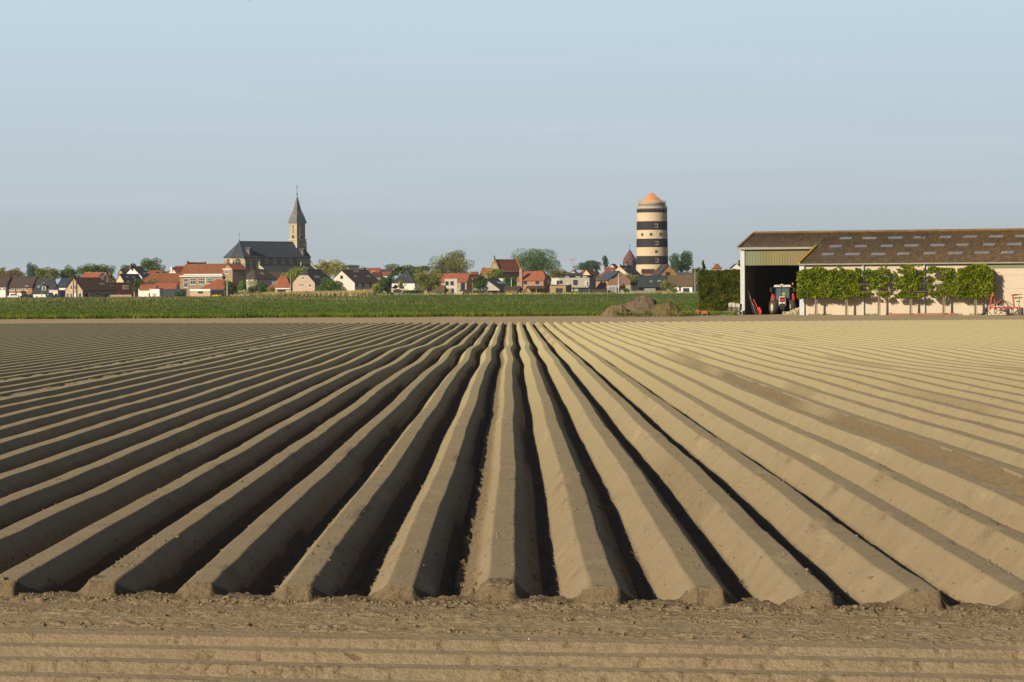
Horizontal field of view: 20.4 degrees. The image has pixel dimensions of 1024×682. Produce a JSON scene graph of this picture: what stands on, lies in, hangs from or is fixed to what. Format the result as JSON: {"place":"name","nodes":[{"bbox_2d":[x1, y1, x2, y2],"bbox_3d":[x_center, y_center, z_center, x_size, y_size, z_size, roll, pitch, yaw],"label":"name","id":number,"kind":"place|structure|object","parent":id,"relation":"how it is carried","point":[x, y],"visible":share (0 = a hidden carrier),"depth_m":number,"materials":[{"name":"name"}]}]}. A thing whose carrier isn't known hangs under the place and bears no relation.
{"place":"outdoors","nodes":[
{"label":"outdoors","id":0,"kind":"place"},
{"bbox_2d":[0,295,384,301],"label":"rough meadow","id":1,"kind":"structure","parent":0,"point":[128,301],"depth_m":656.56,"materials":[{"name":"green plant"}]},
{"bbox_2d":[229,289,373,296],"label":"dry reeds","id":2,"kind":"object","parent":1,"relation":"on","point":[366,292],"visible":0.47,"depth_m":859.23,"materials":[{"name":"beige plant"}]},
{"bbox_2d":[0,297,698,306],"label":"grass strip","id":3,"kind":"object","parent":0,"point":[392,302],"depth_m":514.80,"materials":[{"name":"green plant"}]},
{"bbox_2d":[0,302,733,316],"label":"crop plants","id":4,"kind":"object","parent":0,"point":[253,309],"visible":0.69,"depth_m":331.10,"materials":[{"name":"green plant"}]},
{"bbox_2d":[0,319,1023,604],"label":"field","id":5,"kind":"structure","parent":0,"point":[936,385],"depth_m":39.99,"materials":[{"name":"soil"}]},
{"bbox_2d":[0,386,1023,604],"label":"soil crumbs","id":6,"kind":"object","parent":5,"relation":"on","point":[534,575],"visible":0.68,"depth_m":26.95,"materials":[{"name":"brown soil"}]},
{"bbox_2d":[0,565,1023,681],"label":"headland","id":7,"kind":"structure","parent":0,"point":[402,650],"depth_m":18.70,"materials":[{"name":"soil"}]},
{"bbox_2d":[0,577,1023,643],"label":"soil clods","id":8,"kind":"object","parent":7,"relation":"on","point":[404,603],"visible":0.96,"depth_m":20.09,"materials":[{"name":"brown soil"}]},
{"bbox_2d":[0,314,1023,324],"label":"dirt track","id":9,"kind":"structure","parent":0,"point":[515,320],"depth_m":254.44,"materials":[{"name":"soil"}]},
{"bbox_2d":[0,310,717,318],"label":"crop edge","id":10,"kind":"object","parent":9,"relation":"on","point":[293,315],"visible":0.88,"depth_m":268.71,"materials":[{"name":"green plant"}]},
{"bbox_2d":[599,304,627,316],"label":"soil heap","id":11,"kind":"object","parent":9,"relation":"on","point":[608,311],"visible":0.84,"depth_m":264.70,"materials":[{"name":"beige soil"}]},
{"bbox_2d":[622,295,658,314],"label":"soil heap","id":12,"kind":"object","parent":9,"relation":"on","point":[641,303],"visible":0.58,"depth_m":266.07,"materials":[{"name":"brown soil"}]},
{"bbox_2d":[612,315,672,316],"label":"heap clods","id":13,"kind":"object","parent":9,"relation":"on","point":[644,316],"visible":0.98,"depth_m":263.12,"materials":[{"name":"soil"}]},
{"bbox_2d":[651,302,688,316],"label":"compost heap","id":14,"kind":"object","parent":9,"relation":"on","point":[664,308],"visible":0.85,"depth_m":264.45,"materials":[{"name":"beige soil"}]},
{"bbox_2d":[667,310,699,316],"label":"weed clump","id":15,"kind":"object","parent":9,"relation":"on","point":[684,314],"visible":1,"depth_m":263.48,"materials":[{"name":"green plant"}]},
{"bbox_2d":[779,307,799,314],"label":"rubble heap","id":16,"kind":"object","parent":9,"relation":"on","point":[793,311],"visible":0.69,"depth_m":271.31,"materials":[{"name":"beige stone"}]},
{"bbox_2d":[809,312,1020,314],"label":"wall foot grass","id":17,"kind":"structure","parent":9,"relation":"on","point":[956,313],"depth_m":261.13,"materials":[{"name":"green plant"}]},
{"bbox_2d":[889,313,954,314],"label":"steel beam","id":18,"kind":"structure","parent":9,"relation":"on","point":[924,314],"depth_m":261.20,"materials":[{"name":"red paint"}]},
{"bbox_2d":[927,265,956,314],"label":"espalier tree","id":19,"kind":"object","parent":9,"relation":"on","point":[947,285],"visible":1,"depth_m":260.33,"materials":[{"name":"green plant"}]},
{"bbox_2d":[956,264,994,314],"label":"espalier tree","id":20,"kind":"object","parent":9,"relation":"on","point":[972,280],"visible":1,"depth_m":259.33,"materials":[{"name":"green plant"}]},
{"bbox_2d":[981,294,1023,314],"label":"cultivator","id":21,"kind":"object","parent":9,"relation":"on","point":[1000,308],"visible":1,"depth_m":257.77,"materials":[{"name":"metal"}]},
{"bbox_2d":[0,0,1023,283],"label":"sky","id":22,"kind":"structure","parent":0,"point":[174,132],"materials":[{"name":"blue"}]},
{"bbox_2d":[369,293,698,299],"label":"field","id":23,"kind":"structure","parent":0,"point":[534,298],"depth_m":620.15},
{"bbox_2d":[375,291,697,294],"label":"field margin grass","id":24,"kind":"structure","parent":23,"relation":"on","point":[583,292],"depth_m":887.26,"materials":[{"name":"green plant"}]},
{"bbox_2d":[636,192,667,274],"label":"water tower","id":25,"kind":"structure","parent":0,"point":[652,242],"depth_m":1293.34,"materials":[{"name":"concrete"}]},
{"bbox_2d":[728,302,741,307],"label":"wrapped bundle","id":26,"kind":"object","parent":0,"point":[733,304],"visible":1,"depth_m":272.80,"materials":[{"name":"plastic"}]},
{"bbox_3d":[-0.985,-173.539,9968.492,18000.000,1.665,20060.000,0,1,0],"label":"ground","id":27,"kind":"structure","parent":0,"visible":0},
{"bbox_2d":[573,260,599,270],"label":"tree","id":28,"kind":"object","parent":27,"relation":"on","point":[589,264],"visible":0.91,"depth_m":1698.32,"materials":[{"name":"green plant"}]},
{"bbox_2d":[623,249,635,268],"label":"church tower","id":29,"kind":"structure","parent":27,"relation":"on","point":[629,258],"depth_m":1896.55,"materials":[{"name":"brick"}]},
{"bbox_2d":[696,260,739,313],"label":"conifer hedge","id":30,"kind":"object","parent":27,"relation":"on","point":[718,290],"visible":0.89,"depth_m":276.23,"materials":[{"name":"green plant"}]},
{"bbox_2d":[796,266,829,314],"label":"espalier tree","id":31,"kind":"object","parent":27,"relation":"on","point":[812,285],"visible":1,"depth_m":264.21,"materials":[{"name":"green plant"}]},
{"bbox_2d":[827,266,862,314],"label":"espalier tree","id":32,"kind":"object","parent":27,"relation":"on","point":[838,280],"visible":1,"depth_m":263.27,"materials":[{"name":"green plant"}]},
{"bbox_2d":[861,264,890,314],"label":"espalier tree","id":33,"kind":"object","parent":27,"relation":"on","point":[880,274],"visible":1,"depth_m":262.32,"materials":[{"name":"green plant"}]},
{"bbox_2d":[737,228,1023,314],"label":"barn","id":34,"kind":"structure","parent":27,"relation":"on","point":[769,260],"depth_m":267.46,"materials":[{"name":"concrete"}]},
{"bbox_2d":[769,283,795,313],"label":"tractor","id":35,"kind":"object","parent":34,"relation":"on","point":[782,297],"visible":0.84,"depth_m":276.07,"materials":[{"name":"metal"}]},
{"bbox_2d":[893,264,926,314],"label":"espalier tree","id":36,"kind":"object","parent":27,"relation":"on","point":[908,271],"visible":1,"depth_m":261.33,"materials":[{"name":"green plant"}]},
{"bbox_3d":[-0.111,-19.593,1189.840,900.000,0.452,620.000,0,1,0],"label":"village green","id":37,"kind":"structure","parent":0,"visible":0},
{"bbox_2d":[0,276,10,297],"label":"house","id":38,"kind":"structure","parent":37,"relation":"on","point":[3,286],"depth_m":899.52,"materials":[{"name":"white tile"}]},
{"bbox_2d":[2,267,25,275],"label":"tree","id":39,"kind":"object","parent":37,"relation":"on","point":[13,272],"visible":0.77,"depth_m":1118.37,"materials":[{"name":"green plant"}]},
{"bbox_2d":[6,276,37,297],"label":"house","id":40,"kind":"structure","parent":37,"relation":"on","point":[17,284],"depth_m":899.64,"materials":[{"name":"orange brick"}]},
{"bbox_2d":[26,263,37,275],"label":"tree","id":41,"kind":"object","parent":37,"relation":"on","point":[31,270],"visible":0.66,"depth_m":1348.14,"materials":[{"name":"green plant"}]},
{"bbox_2d":[32,278,58,297],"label":"house","id":42,"kind":"structure","parent":37,"relation":"on","point":[40,289],"depth_m":898.01,"materials":[{"name":"tile"}]},
{"bbox_2d":[37,267,59,279],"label":"tree","id":43,"kind":"object","parent":37,"relation":"on","point":[49,272],"visible":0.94,"depth_m":1108.58,"materials":[{"name":"green plant"}]},
{"bbox_2d":[49,290,64,296],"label":"garage","id":44,"kind":"structure","parent":37,"relation":"on","point":[60,293],"depth_m":893.68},
{"bbox_2d":[57,278,71,289],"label":"house","id":45,"kind":"structure","parent":37,"relation":"on","point":[63,284],"depth_m":940.96,"materials":[{"name":"tile"}]},
{"bbox_2d":[56,264,80,278],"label":"tree","id":46,"kind":"object","parent":37,"relation":"on","point":[67,273],"visible":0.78,"depth_m":1113.84,"materials":[{"name":"green plant"}]},
{"bbox_2d":[64,277,115,296],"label":"house","id":47,"kind":"structure","parent":37,"relation":"on","point":[87,286],"depth_m":892.03,"materials":[{"name":"tile"}]},
{"bbox_2d":[76,263,116,274],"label":"tree","id":48,"kind":"object","parent":37,"relation":"on","point":[93,268],"visible":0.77,"depth_m":1128.32,"materials":[{"name":"green plant"}]},
{"bbox_2d":[82,271,110,281],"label":"house","id":49,"kind":"structure","parent":37,"relation":"on","point":[102,275],"depth_m":1001.38,"materials":[{"name":"orange tile"}]},
{"bbox_2d":[106,282,133,296],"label":"house","id":50,"kind":"structure","parent":37,"relation":"on","point":[122,288],"depth_m":909.73,"materials":[{"name":"red brick"}]},
{"bbox_2d":[115,274,141,296],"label":"house","id":51,"kind":"structure","parent":37,"relation":"on","point":[125,277],"depth_m":987.33,"materials":[{"name":"stone"}]},
{"bbox_2d":[130,279,143,296],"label":"bush","id":52,"kind":"object","parent":37,"relation":"on","point":[135,289],"visible":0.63,"depth_m":903.84,"materials":[{"name":"green plant"}]},
{"bbox_2d":[126,266,148,279],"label":"house","id":53,"kind":"structure","parent":37,"relation":"on","point":[141,272],"depth_m":1012.41,"materials":[{"name":"stone"}]},
{"bbox_2d":[140,258,165,271],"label":"tree","id":54,"kind":"object","parent":37,"relation":"on","point":[148,264],"visible":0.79,"depth_m":1238.46,"materials":[{"name":"green plant"}]},
{"bbox_2d":[139,273,179,287],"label":"house","id":55,"kind":"structure","parent":37,"relation":"on","point":[167,277],"depth_m":972.03,"materials":[{"name":"tile"}]},
{"bbox_2d":[138,283,186,296],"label":"house","id":56,"kind":"structure","parent":37,"relation":"on","point":[164,289],"depth_m":883.84,"materials":[{"name":"red stone"}]},
{"bbox_2d":[168,267,183,272],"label":"house","id":57,"kind":"structure","parent":37,"relation":"on","point":[176,269],"depth_m":1021.60,"materials":[{"name":"red tile"}]},
{"bbox_2d":[190,289,223,296],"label":"house","id":58,"kind":"structure","parent":37,"relation":"on","point":[200,292],"depth_m":902.58,"materials":[{"name":"beige brick"}]},
{"bbox_2d":[179,264,246,295],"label":"school building","id":59,"kind":"structure","parent":37,"relation":"on","point":[195,276],"depth_m":953.79,"materials":[{"name":"brown brick"}]},
{"bbox_2d":[201,279,237,294],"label":"house","id":60,"kind":"structure","parent":37,"relation":"on","point":[216,284],"depth_m":923.22,"materials":[{"name":"orange tile"}]},
{"bbox_2d":[222,280,236,295],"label":"bush","id":61,"kind":"object","parent":37,"relation":"on","point":[232,291],"visible":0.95,"depth_m":889.27,"materials":[{"name":"green plant"}]},
{"bbox_2d":[236,280,247,294],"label":"bush","id":62,"kind":"object","parent":37,"relation":"on","point":[242,284],"visible":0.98,"depth_m":887.22,"materials":[{"name":"green plant"}]},
{"bbox_2d":[247,279,257,293],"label":"bush","id":63,"kind":"object","parent":37,"relation":"on","point":[252,286],"visible":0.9,"depth_m":891.06,"materials":[{"name":"green plant"}]},
{"bbox_2d":[246,269,276,293],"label":"house","id":64,"kind":"structure","parent":37,"relation":"on","point":[264,276],"depth_m":988.79,"materials":[{"name":"grey tile"}]},
{"bbox_2d":[257,282,266,292],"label":"bush","id":65,"kind":"object","parent":37,"relation":"on","point":[261,288],"visible":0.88,"depth_m":889.25,"materials":[{"name":"green plant"}]},
{"bbox_2d":[222,193,316,278],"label":"church","id":66,"kind":"structure","parent":37,"relation":"on","point":[276,256],"depth_m":1265.99,"materials":[{"name":"stone"}]},
{"bbox_2d":[269,272,284,278],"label":"house","id":67,"kind":"structure","parent":37,"relation":"on","point":[277,275],"depth_m":1033.12,"materials":[{"name":"brown brick"}]},
{"bbox_2d":[267,276,292,291],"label":"house","id":68,"kind":"structure","parent":37,"relation":"on","point":[281,284],"depth_m":930.45,"materials":[{"name":"red tile"}]},
{"bbox_2d":[280,266,308,281],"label":"tree","id":69,"kind":"object","parent":37,"relation":"on","point":[295,273],"visible":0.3,"depth_m":949.03,"materials":[{"name":"green plant"}]},
{"bbox_2d":[291,269,331,291],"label":"house","id":70,"kind":"structure","parent":37,"relation":"on","point":[308,280],"depth_m":918.33,"materials":[{"name":"pink brick"}]},
{"bbox_2d":[313,277,346,291],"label":"bush","id":71,"kind":"object","parent":37,"relation":"on","point":[330,285],"visible":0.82,"depth_m":904.05,"materials":[{"name":"green plant"}]},
{"bbox_2d":[316,259,345,276],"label":"tree","id":72,"kind":"object","parent":37,"relation":"on","point":[328,269],"visible":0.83,"depth_m":1127.63,"materials":[{"name":"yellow plant"}]},
{"bbox_2d":[332,270,378,291],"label":"house","id":73,"kind":"structure","parent":37,"relation":"on","point":[353,280],"depth_m":964.00,"materials":[{"name":"brown tile"}]},
{"bbox_2d":[364,267,380,272],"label":"house","id":74,"kind":"structure","parent":37,"relation":"on","point":[378,269],"depth_m":1032.71,"materials":[{"name":"brown brick"}]},
{"bbox_2d":[372,272,382,280],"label":"house","id":75,"kind":"structure","parent":37,"relation":"on","point":[378,275],"depth_m":1004.83,"materials":[{"name":"brown tile"}]},
{"bbox_2d":[372,282,383,293],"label":"tree","id":76,"kind":"object","parent":37,"relation":"on","point":[378,287],"visible":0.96,"depth_m":904.60,"materials":[{"name":"green plant"}]},
{"bbox_2d":[376,274,394,291],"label":"tree","id":77,"kind":"object","parent":37,"relation":"on","point":[385,284],"visible":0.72,"depth_m":944.17,"materials":[{"name":"green plant"}]},
{"bbox_2d":[392,270,420,289],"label":"house","id":78,"kind":"structure","parent":37,"relation":"on","point":[405,277],"depth_m":961.41,"materials":[{"name":"stone"}]},
{"bbox_2d":[384,264,431,275],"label":"tree","id":79,"kind":"object","parent":37,"relation":"on","point":[398,269],"visible":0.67,"depth_m":1098.35,"materials":[{"name":"green plant"}]},
{"bbox_2d":[402,290,423,294],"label":"hedge","id":80,"kind":"object","parent":37,"relation":"on","point":[413,291],"visible":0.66,"depth_m":907.88,"materials":[{"name":"green plant"}]},
{"bbox_2d":[411,268,443,293],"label":"tree","id":81,"kind":"object","parent":37,"relation":"on","point":[430,282],"visible":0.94,"depth_m":933.07,"materials":[{"name":"green plant"}]},
{"bbox_2d":[430,285,447,293],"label":"shed","id":82,"kind":"structure","parent":37,"relation":"on","point":[442,289],"depth_m":924.97,"materials":[{"name":"brown brick"}]},
{"bbox_2d":[421,273,472,293],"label":"house","id":83,"kind":"structure","parent":37,"relation":"on","point":[454,282],"depth_m":982.43,"materials":[{"name":"beige brick"}]},
{"bbox_2d":[426,250,474,272],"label":"tree","id":84,"kind":"object","parent":37,"relation":"on","point":[449,263],"visible":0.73,"depth_m":1138.14,"materials":[{"name":"green plant"}]},
{"bbox_2d":[470,271,484,286],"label":"house","id":85,"kind":"structure","parent":37,"relation":"on","point":[473,277],"depth_m":1010.95,"materials":[{"name":"red brick"}]},
{"bbox_2d":[472,275,488,292],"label":"tree","id":86,"kind":"object","parent":37,"relation":"on","point":[479,285],"visible":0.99,"depth_m":914.22,"materials":[{"name":"green plant"}]},
{"bbox_2d":[472,278,507,293],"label":"house","id":87,"kind":"structure","parent":37,"relation":"on","point":[495,284],"depth_m":952.97,"materials":[{"name":"stone"}]},
{"bbox_2d":[482,268,503,278],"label":"tree","id":88,"kind":"object","parent":37,"relation":"on","point":[493,273],"visible":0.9,"depth_m":1009.20,"materials":[{"name":"green plant"}]},
{"bbox_2d":[486,290,516,293],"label":"fence","id":89,"kind":"object","parent":37,"relation":"on","point":[504,291],"visible":0.41,"depth_m":919.86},
{"bbox_2d":[490,255,520,285],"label":"house","id":90,"kind":"structure","parent":37,"relation":"on","point":[511,267],"depth_m":1064.15,"materials":[{"name":"red brick"}]},
{"bbox_2d":[503,275,517,285],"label":"tree","id":91,"kind":"object","parent":37,"relation":"on","point":[508,279],"visible":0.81,"depth_m":983.96,"materials":[{"name":"green plant"}]},
{"bbox_2d":[504,286,521,292],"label":"carport","id":92,"kind":"object","parent":37,"relation":"on","point":[518,289],"visible":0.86,"depth_m":938.46,"materials":[{"name":"grey wood"}]},
{"bbox_2d":[516,269,551,293],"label":"house","id":93,"kind":"structure","parent":37,"relation":"on","point":[534,281],"depth_m":954.06,"materials":[{"name":"brick"}]},
{"bbox_2d":[510,248,561,273],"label":"tree","id":94,"kind":"object","parent":37,"relation":"on","point":[535,264],"visible":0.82,"depth_m":1117.78,"materials":[{"name":"green plant"}]},
{"bbox_2d":[547,269,569,277],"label":"tree","id":95,"kind":"object","parent":37,"relation":"on","point":[556,273],"visible":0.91,"depth_m":1058.51,"materials":[{"name":"green plant"}]},
{"bbox_2d":[549,275,595,293],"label":"house","id":96,"kind":"structure","parent":37,"relation":"on","point":[575,283],"depth_m":956.00,"materials":[{"name":"white paint"}]},
{"bbox_2d":[583,269,597,278],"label":"house","id":97,"kind":"structure","parent":37,"relation":"on","point":[589,272],"depth_m":1031.57,"materials":[{"name":"white tile"}]},
{"bbox_2d":[602,256,608,268],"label":"tree","id":98,"kind":"object","parent":37,"relation":"on","point":[605,260],"visible":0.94,"depth_m":1248.56,"materials":[{"name":"green plant"}]},
{"bbox_2d":[596,269,631,288],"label":"house","id":99,"kind":"structure","parent":37,"relation":"on","point":[606,279],"depth_m":961.81,"materials":[{"name":"brick"}]},
{"bbox_2d":[607,286,630,293],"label":"garage","id":100,"kind":"structure","parent":37,"relation":"on","point":[612,289],"depth_m":944.83,"materials":[{"name":"white wood"}]},
{"bbox_2d":[614,263,641,290],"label":"house","id":101,"kind":"structure","parent":37,"relation":"on","point":[626,268],"depth_m":1003.20,"materials":[{"name":"tile"}]},
{"bbox_2d":[625,272,639,290],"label":"tree","id":102,"kind":"object","parent":37,"relation":"on","point":[634,278],"visible":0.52,"depth_m":974.13,"materials":[{"name":"green plant"}]},
{"bbox_2d":[641,268,654,275],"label":"house","id":103,"kind":"structure","parent":37,"relation":"on","point":[646,272],"depth_m":1010.90,"materials":[{"name":"orange brick"}]},
{"bbox_2d":[636,275,667,290],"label":"house","id":104,"kind":"structure","parent":37,"relation":"on","point":[643,282],"depth_m":955.37,"materials":[{"name":"grey tile"}]},
{"bbox_2d":[651,264,677,275],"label":"house","id":105,"kind":"structure","parent":37,"relation":"on","point":[664,269],"depth_m":986.70,"materials":[{"name":"yellow brick"}]},
{"bbox_2d":[660,279,675,291],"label":"tree","id":106,"kind":"object","parent":37,"relation":"on","point":[666,284],"visible":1,"depth_m":904.05,"materials":[{"name":"green plant"}]},
{"bbox_2d":[668,250,693,271],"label":"tree","id":107,"kind":"object","parent":37,"relation":"on","point":[686,260],"visible":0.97,"depth_m":1147.99,"materials":[{"name":"green plant"}]},
{"bbox_2d":[667,275,696,292],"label":"house","id":108,"kind":"structure","parent":37,"relation":"on","point":[685,283],"depth_m":946.69,"materials":[{"name":"brown stone"}]},
{"bbox_2d":[676,271,697,292],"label":"house","id":109,"kind":"structure","parent":37,"relation":"on","point":[688,273],"depth_m":1006.65,"materials":[{"name":"grey tile"}]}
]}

